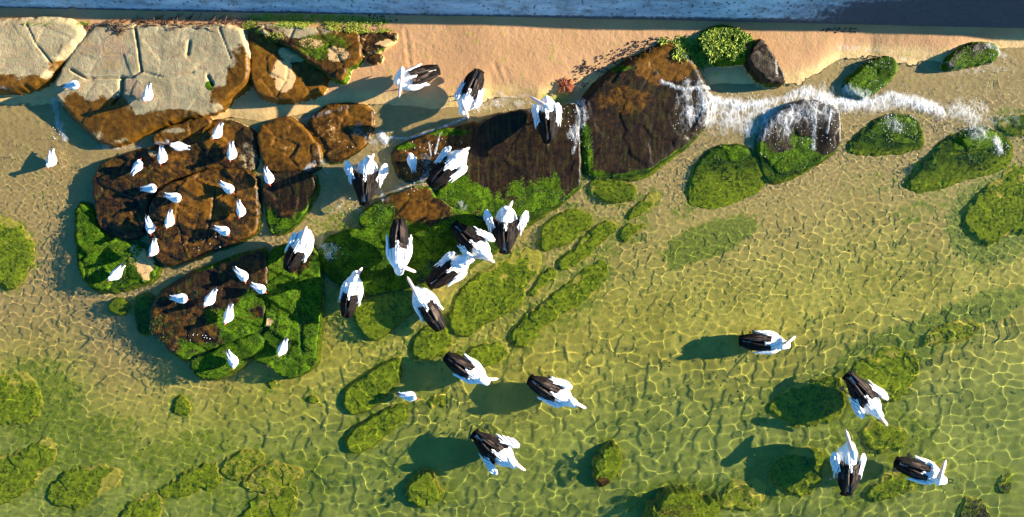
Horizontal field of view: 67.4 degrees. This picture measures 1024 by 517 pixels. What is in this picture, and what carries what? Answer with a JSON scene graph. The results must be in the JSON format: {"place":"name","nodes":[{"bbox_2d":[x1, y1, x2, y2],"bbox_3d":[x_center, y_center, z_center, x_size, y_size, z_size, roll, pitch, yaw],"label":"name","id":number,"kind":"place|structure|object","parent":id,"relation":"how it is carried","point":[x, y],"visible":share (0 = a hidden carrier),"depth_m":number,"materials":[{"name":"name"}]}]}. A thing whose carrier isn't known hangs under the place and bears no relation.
{"place":"outdoors","nodes":[
{"label":"outdoors","id":0,"kind":"place"},
{"bbox_2d":[0,47,1023,516],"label":"water","id":1,"kind":"structure","parent":0,"point":[630,309],"depth_m":15.00,"materials":[{"name":"liquid"}]},
{"bbox_2d":[46,146,56,168],"bbox_3d":[-8.929,-1.947,14.893,0.192,0.281,0.466,2,90,0],"label":"gull","id":2,"kind":"object","parent":1,"relation":"on","point":[51,160],"visible":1,"depth_m":14.85,"materials":[{"name":"white"}]},
{"bbox_2d":[395,391,417,400],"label":"gull","id":3,"kind":"object","parent":1,"relation":"on","point":[409,395],"visible":1,"depth_m":14.90,"materials":[{"name":"white"}]},
{"bbox_2d":[407,276,445,331],"bbox_3d":[-1.678,0.870,14.835,0.496,0.766,1.238,-31,90,0],"label":"pelican","id":4,"kind":"object","parent":1,"relation":"on","point":[427,306],"visible":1,"depth_m":14.79,"materials":[{"name":"white"}]},
{"bbox_2d":[443,351,497,385],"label":"pelican","id":5,"kind":"object","parent":1,"relation":"on","point":[468,370],"visible":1,"depth_m":14.77,"materials":[{"name":"white"}]},
{"bbox_2d":[470,428,525,474],"bbox_3d":[-0.293,3.698,14.877,0.919,0.681,0.988,-13,90,0],"label":"pelican","id":6,"kind":"object","parent":1,"relation":"on","point":[494,450],"visible":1,"depth_m":14.75,"materials":[{"name":"white"}]},
{"bbox_2d":[52,42,1019,337],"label":"spray droplets","id":7,"kind":"object","parent":1,"relation":"on","point":[760,112],"visible":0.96,"depth_m":14.99},
{"bbox_2d":[526,374,585,408],"bbox_3d":[0.870,2.590,14.880,1.248,0.662,0.587,29,90,0],"label":"pelican","id":8,"kind":"object","parent":1,"relation":"on","point":[554,392],"visible":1,"depth_m":14.76,"materials":[{"name":"white"}]},
{"bbox_2d":[379,87,939,142],"bbox_3d":[0.045,-2.026,14.809,19.984,0.358,3.770,-3,90,0],"label":"foam","id":9,"kind":"object","parent":1,"relation":"on","point":[808,92],"visible":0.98,"depth_m":14.98,"materials":[{"name":"white"}]},
{"bbox_2d":[738,330,795,353],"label":"pelican","id":10,"kind":"object","parent":1,"relation":"in","point":[766,342],"visible":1,"depth_m":14.78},
{"bbox_2d":[830,430,865,495],"bbox_3d":[6.480,3.942,14.873,0.704,0.701,1.330,2,90,0],"label":"pelican","id":11,"kind":"object","parent":1,"relation":"on","point":[847,465],"visible":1,"depth_m":14.75,"materials":[{"name":"white"}]},
{"bbox_2d":[842,370,888,425],"bbox_3d":[6.849,2.702,14.877,0.727,0.682,1.241,-38,90,0],"label":"pelican","id":12,"kind":"object","parent":1,"relation":"on","point":[865,395],"visible":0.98,"depth_m":14.76,"materials":[{"name":"white"}]},
{"bbox_2d":[893,455,947,485],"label":"pelican","id":13,"kind":"object","parent":1,"relation":"on","point":[920,470],"visible":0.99,"depth_m":14.76,"materials":[{"name":"white"}]},
{"bbox_2d":[0,8,1023,135],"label":"sand","id":14,"kind":"structure","parent":0,"point":[525,58],"depth_m":14.81,"materials":[{"name":"beige sand"}]},
{"bbox_2d":[0,15,87,95],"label":"boulder","id":15,"kind":"object","parent":14,"relation":"on","point":[34,58],"visible":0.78,"depth_m":14.59,"materials":[{"name":"beige stone"}]},
{"bbox_2d":[74,203,158,290],"bbox_3d":[-7.977,-0.036,15.340,2.477,0.846,1.712,39,90,0],"label":"boulder","id":16,"kind":"object","parent":14,"relation":"on","point":[99,245],"visible":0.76,"depth_m":14.96,"materials":[{"name":"green plant"}]},
{"bbox_2d":[107,263,124,281],"bbox_3d":[-7.611,0.265,14.825,0.197,0.288,0.478,38,90,0],"label":"gull","id":17,"kind":"object","parent":16,"relation":"on","point":[115,273],"visible":1,"depth_m":14.78,"materials":[{"name":"white"}]},
{"bbox_2d":[53,22,252,148],"bbox_3d":[-6.916,-3.334,15.008,4.268,1.103,2.662,0,90,0],"label":"boulder","id":18,"kind":"object","parent":14,"relation":"on","point":[188,72],"visible":0.82,"depth_m":14.64,"materials":[{"name":"grey stone"}]},
{"bbox_2d":[60,80,79,89],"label":"gull","id":19,"kind":"object","parent":18,"relation":"on","point":[73,84],"visible":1,"depth_m":14.56,"materials":[{"name":"white"}]},
{"bbox_2d":[142,81,153,102],"bbox_3d":[-6.891,-3.142,14.548,0.188,0.274,0.455,8,90,0],"label":"gull","id":20,"kind":"object","parent":18,"relation":"on","point":[148,94],"visible":1,"depth_m":14.51,"materials":[{"name":"white"}]},
{"bbox_2d":[82,13,265,34],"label":"dry twigs","id":21,"kind":"object","parent":14,"relation":"on","point":[157,24],"visible":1,"depth_m":14.58,"materials":[{"name":"brown plant"}]},
{"bbox_2d":[92,119,258,239],"bbox_3d":[-6.516,-1.565,15.248,3.901,0.829,2.026,-21,90,0],"label":"boulder","id":22,"kind":"object","parent":14,"relation":"on","point":[122,202],"visible":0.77,"depth_m":14.90,"materials":[{"name":"brown stone"}]},
{"bbox_2d":[129,158,144,176],"bbox_3d":[-7.200,-1.738,14.733,0.180,0.262,0.435,38,90,0],"label":"gull","id":23,"kind":"object","parent":22,"relation":"on","point":[138,166],"visible":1,"depth_m":14.69,"materials":[{"name":"white"}]},
{"bbox_2d":[138,184,157,192],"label":"gull","id":24,"kind":"object","parent":22,"relation":"on","point":[150,188],"visible":1,"depth_m":14.72,"materials":[{"name":"white"}]},
{"bbox_2d":[157,143,167,165],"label":"gull","id":25,"kind":"object","parent":22,"relation":"on","point":[162,156],"visible":1,"depth_m":14.69,"materials":[{"name":"white"}]},
{"bbox_2d":[168,142,191,150],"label":"gull","id":26,"kind":"object","parent":22,"relation":"on","point":[178,146],"visible":1,"depth_m":14.74,"materials":[{"name":"white"}]},
{"bbox_2d":[212,120,223,140],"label":"gull","id":27,"kind":"object","parent":22,"relation":"on","point":[217,132],"visible":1,"depth_m":14.72,"materials":[{"name":"white"}]},
{"bbox_2d":[227,139,236,161],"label":"gull","id":28,"kind":"object","parent":22,"relation":"on","point":[231,152],"visible":1,"depth_m":14.74,"materials":[{"name":"white"}]},
{"bbox_2d":[152,117,213,145],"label":"boulder","id":29,"kind":"object","parent":14,"relation":"on","point":[186,129],"visible":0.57,"depth_m":14.86,"materials":[{"name":"brown stone"}]},
{"bbox_2d":[148,168,260,265],"bbox_3d":[-6.014,-0.807,15.232,2.520,0.932,2.304,0,90,0],"label":"boulder","id":30,"kind":"object","parent":14,"relation":"on","point":[203,205],"visible":0.77,"depth_m":14.85,"materials":[{"name":"brown stone"}]},
{"bbox_2d":[145,214,155,234],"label":"gull","id":31,"kind":"object","parent":30,"relation":"on","point":[150,227],"visible":1,"depth_m":14.67,"materials":[{"name":"white"}]},
{"bbox_2d":[148,236,159,256],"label":"gull","id":32,"kind":"object","parent":30,"relation":"on","point":[153,249],"visible":1,"depth_m":14.62,"materials":[{"name":"white"}]},
{"bbox_2d":[165,207,174,229],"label":"gull","id":33,"kind":"object","parent":30,"relation":"on","point":[169,220],"visible":1,"depth_m":14.60,"materials":[{"name":"white"}]},
{"bbox_2d":[162,193,181,202],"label":"gull","id":34,"kind":"object","parent":30,"relation":"on","point":[174,197],"visible":1,"depth_m":14.64,"materials":[{"name":"white"}]},
{"bbox_2d":[211,225,229,235],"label":"gull","id":35,"kind":"object","parent":30,"relation":"on","point":[223,230],"visible":1,"depth_m":14.70,"materials":[{"name":"white"}]},
{"bbox_2d":[217,180,234,193],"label":"gull","id":36,"kind":"object","parent":30,"relation":"on","point":[228,188],"visible":1,"depth_m":14.70,"materials":[{"name":"white"}]},
{"bbox_2d":[236,198,245,218],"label":"gull","id":37,"kind":"object","parent":30,"relation":"on","point":[240,210],"visible":1,"depth_m":14.71,"materials":[{"name":"white"}]},
{"bbox_2d":[23,19,393,42],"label":"beach plants","id":38,"kind":"object","parent":14,"relation":"on","point":[329,25],"visible":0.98,"depth_m":14.59,"materials":[{"name":"green plant"}]},
{"bbox_2d":[149,248,268,358],"bbox_3d":[-5.805,0.955,15.361,3.091,1.044,2.053,-22,90,0],"label":"mossy rock","id":39,"kind":"object","parent":14,"relation":"on","point":[248,304],"visible":0.72,"depth_m":14.92,"materials":[{"name":"brown stone"}]},
{"bbox_2d":[167,293,188,303],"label":"gull","id":40,"kind":"object","parent":39,"relation":"on","point":[181,298],"visible":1,"depth_m":14.70,"materials":[{"name":"white"}]},
{"bbox_2d":[203,286,217,307],"bbox_3d":[-5.778,0.742,14.755,0.193,0.282,0.468,28,90,0],"label":"gull","id":41,"kind":"object","parent":39,"relation":"on","point":[210,297],"visible":1,"depth_m":14.71,"materials":[{"name":"white"}]},
{"bbox_2d":[223,301,233,324],"bbox_3d":[-5.452,1.057,14.802,0.196,0.286,0.474,12,90,0],"label":"gull","id":42,"kind":"object","parent":39,"relation":"on","point":[228,315],"visible":1,"depth_m":14.76,"materials":[{"name":"white"}]},
{"bbox_2d":[232,266,248,283],"bbox_3d":[-5.216,0.294,14.768,0.450,0.280,0.192,42,90,0],"label":"gull","id":43,"kind":"object","parent":39,"relation":"on","point":[242,275],"visible":1,"depth_m":14.72,"materials":[{"name":"white"}]},
{"bbox_2d":[249,282,266,293],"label":"gull","id":44,"kind":"object","parent":39,"relation":"on","point":[260,288],"visible":1,"depth_m":14.75,"materials":[{"name":"white"}]},
{"bbox_2d":[190,333,264,378],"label":"mossy rock","id":45,"kind":"object","parent":14,"relation":"on","point":[244,347],"visible":0.57,"depth_m":14.94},
{"bbox_2d":[225,348,238,369],"bbox_3d":[-5.408,1.925,14.812,0.193,0.282,0.453,-30,90,0],"label":"gull","id":46,"kind":"object","parent":45,"relation":"on","point":[233,360],"visible":1,"depth_m":14.77,"materials":[{"name":"white"}]},
{"bbox_2d":[254,244,322,377],"bbox_3d":[-4.380,1.027,15.400,1.704,1.019,3.024,0,90,0],"label":"mossy rock","id":47,"kind":"object","parent":14,"relation":"on","point":[305,277],"visible":0.73,"depth_m":14.95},
{"bbox_2d":[277,337,287,357],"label":"gull","id":48,"kind":"object","parent":47,"relation":"on","point":[282,349],"visible":1,"depth_m":14.82,"materials":[{"name":"white"}]},
{"bbox_2d":[283,226,313,272],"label":"pelican","id":49,"kind":"object","parent":47,"relation":"on","point":[299,247],"visible":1,"depth_m":14.54,"materials":[{"name":"white"}]},
{"bbox_2d":[248,30,329,104],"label":"boulder","id":50,"kind":"object","parent":14,"relation":"on","point":[280,74],"visible":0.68,"depth_m":14.66,"materials":[{"name":"brown stone"}]},
{"bbox_2d":[257,116,322,172],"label":"boulder","id":51,"kind":"object","parent":14,"relation":"on","point":[288,143],"visible":0.67,"depth_m":14.89,"materials":[{"name":"brown stone"}]},
{"bbox_2d":[262,170,318,232],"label":"boulder","id":52,"kind":"object","parent":14,"relation":"on","point":[288,195],"visible":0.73,"depth_m":14.92,"materials":[{"name":"brown stone"}]},
{"bbox_2d":[263,165,273,185],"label":"gull","id":53,"kind":"object","parent":52,"relation":"on","point":[268,177],"visible":1,"depth_m":14.70,"materials":[{"name":"white"}]},
{"bbox_2d":[259,23,364,85],"bbox_3d":[-3.726,-4.195,14.935,2.256,1.031,1.352,33,90,0],"label":"boulder","id":54,"kind":"object","parent":14,"relation":"on","point":[336,56],"visible":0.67,"depth_m":14.49,"materials":[{"name":"brown stone"}]},
{"bbox_2d":[307,102,374,160],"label":"boulder","id":55,"kind":"object","parent":14,"relation":"on","point":[339,131],"visible":0.66,"depth_m":14.93,"materials":[{"name":"brown stone"}]},
{"bbox_2d":[344,153,387,205],"bbox_3d":[-2.711,-1.540,14.700,0.813,0.751,0.963,-23,90,0],"label":"pelican","id":56,"kind":"object","parent":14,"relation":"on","point":[366,177],"visible":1,"depth_m":14.65,"materials":[{"name":"white"}]},
{"bbox_2d":[367,54,383,65],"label":"boulder","id":57,"kind":"object","parent":14,"relation":"on","point":[375,59],"visible":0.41,"depth_m":14.63,"materials":[{"name":"brown stone"}]},
{"bbox_2d":[319,228,433,294],"bbox_3d":[-2.610,0.050,15.354,2.688,0.832,1.704,0,90,0],"label":"rock slab","id":58,"kind":"object","parent":14,"relation":"on","point":[357,258],"visible":0.56,"depth_m":14.97,"materials":[{"name":"green plant"}]},
{"bbox_2d":[339,267,362,317],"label":"pelican","id":59,"kind":"object","parent":58,"relation":"on","point":[351,293],"visible":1,"depth_m":14.67,"materials":[{"name":"white"}]},
{"bbox_2d":[386,218,415,275],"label":"pelican","id":60,"kind":"object","parent":58,"relation":"on","point":[398,248],"visible":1,"depth_m":14.52,"materials":[{"name":"white"}]},
{"bbox_2d":[360,31,397,55],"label":"boulder","id":61,"kind":"object","parent":14,"relation":"on","point":[372,43],"visible":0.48,"depth_m":14.57,"materials":[{"name":"brown stone"}]},
{"bbox_2d":[394,64,440,96],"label":"pelican","id":62,"kind":"object","parent":14,"relation":"on","point":[416,77],"visible":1,"depth_m":14.48,"materials":[{"name":"white"}]},
{"bbox_2d":[359,186,495,259],"bbox_3d":[-1.528,-0.555,15.326,3.240,0.864,1.791,27,90,0],"label":"rock slab","id":63,"kind":"object","parent":14,"relation":"on","point":[431,220],"visible":0.56,"depth_m":14.94,"materials":[{"name":"brown stone"}]},
{"bbox_2d":[425,251,479,289],"bbox_3d":[-1.153,0.180,14.649,1.179,0.751,0.577,-34,90,0],"label":"pelican","id":64,"kind":"object","parent":63,"relation":"on","point":[450,268],"visible":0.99,"depth_m":14.61,"materials":[{"name":"white"}]},
{"bbox_2d":[449,220,494,262],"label":"pelican","id":65,"kind":"object","parent":63,"relation":"on","point":[472,241],"visible":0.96,"depth_m":14.57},
{"bbox_2d":[391,121,478,181],"bbox_3d":[-1.424,-2.033,15.237,2.225,0.755,1.296,-16,90,0],"label":"rock slab","id":66,"kind":"object","parent":14,"relation":"on","point":[423,149],"visible":0.57,"depth_m":14.91,"materials":[{"name":"brown stone"}]},
{"bbox_2d":[407,152,416,174],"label":"gull","id":67,"kind":"object","parent":66,"relation":"on","point":[412,160],"visible":1,"depth_m":14.75,"materials":[{"name":"white"}]},
{"bbox_2d":[426,146,469,188],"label":"pelican","id":68,"kind":"object","parent":66,"relation":"on","point":[448,166],"visible":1,"depth_m":14.53,"materials":[{"name":"white"}]},
{"bbox_2d":[454,68,484,118],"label":"pelican","id":69,"kind":"object","parent":14,"relation":"on","point":[469,94],"visible":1,"depth_m":14.55,"materials":[{"name":"white"}]},
{"bbox_2d":[435,103,581,216],"bbox_3d":[-0.080,-1.754,15.238,3.240,0.906,2.784,0,90,0],"label":"rock slab","id":70,"kind":"object","parent":14,"relation":"on","point":[511,155],"visible":0.67,"depth_m":14.91,"materials":[{"name":"brown stone"}]},
{"bbox_2d":[483,200,528,254],"bbox_3d":[-0.027,-0.616,14.650,0.838,0.751,0.961,-24,90,0],"label":"pelican","id":71,"kind":"object","parent":70,"relation":"on","point":[506,226],"visible":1,"depth_m":14.60,"materials":[{"name":"white"}]},
{"bbox_2d":[530,96,561,143],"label":"pelican","id":72,"kind":"object","parent":70,"relation":"on","point":[546,112],"visible":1,"depth_m":14.42,"materials":[{"name":"white"}]},
{"bbox_2d":[0,0,1023,27],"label":"seawall","id":73,"kind":"object","parent":14,"relation":"on","point":[984,13],"visible":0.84,"depth_m":14.42,"materials":[{"name":"concrete"}]},
{"bbox_2d":[555,77,576,93],"bbox_3d":[1.023,-3.368,14.916,0.494,0.065,0.361,0,90,0],"label":"seaweed clump","id":74,"kind":"object","parent":14,"relation":"on","point":[566,85],"visible":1,"depth_m":14.90,"materials":[{"name":"plant"}]},
{"bbox_2d":[341,15,858,89],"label":"weed crumbs","id":75,"kind":"object","parent":14,"relation":"on","point":[613,57],"visible":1,"depth_m":14.81,"materials":[{"name":"plant"}]},
{"bbox_2d":[577,40,712,176],"bbox_3d":[2.431,-2.748,15.174,3.418,0.939,2.492,-40,90,0],"label":"boulder","id":76,"kind":"object","parent":14,"relation":"on","point":[636,110],"visible":0.87,"depth_m":14.84,"materials":[{"name":"brown stone"}]},
{"bbox_2d":[697,24,753,67],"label":"grassy rock","id":77,"kind":"object","parent":14,"relation":"on","point":[725,61],"visible":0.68,"depth_m":14.70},
{"bbox_2d":[658,27,752,71],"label":"weed tufts","id":78,"kind":"object","parent":77,"relation":"on","point":[718,44],"visible":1,"depth_m":14.66,"materials":[{"name":"green plant"}]},
{"bbox_2d":[707,145,749,161],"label":"mossy rock","id":79,"kind":"object","parent":14,"relation":"on","point":[736,153],"visible":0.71,"depth_m":14.98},
{"bbox_2d":[742,39,785,87],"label":"boulder","id":80,"kind":"object","parent":14,"relation":"on","point":[760,66],"visible":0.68,"depth_m":14.68,"materials":[{"name":"stone"}]},
{"bbox_2d":[756,99,840,172],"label":"mossy rock","id":81,"kind":"object","parent":14,"relation":"on","point":[785,122],"visible":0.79,"depth_m":14.93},
{"bbox_2d":[842,56,897,99],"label":"mossy rock","id":82,"kind":"object","parent":14,"relation":"on","point":[862,81],"visible":0.62,"depth_m":14.91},
{"bbox_2d":[865,116,918,143],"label":"mossy rock","id":83,"kind":"object","parent":14,"relation":"on","point":[883,126],"visible":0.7,"depth_m":14.99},
{"bbox_2d":[74,45,998,373],"bbox_3d":[0.653,-0.729,14.944,18.221,0.234,3.813,-11,90,0],"label":"sea lettuce","id":84,"kind":"object","parent":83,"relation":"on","point":[426,201],"visible":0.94,"depth_m":14.95,"materials":[{"name":"green plant"}]},
{"bbox_2d":[932,128,1003,164],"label":"mossy rock","id":85,"kind":"object","parent":14,"relation":"on","point":[961,142],"visible":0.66,"depth_m":14.97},
{"bbox_2d":[940,41,998,71],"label":"mossy rock","id":86,"kind":"object","parent":14,"relation":"on","point":[951,61],"visible":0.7,"depth_m":14.85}
]}

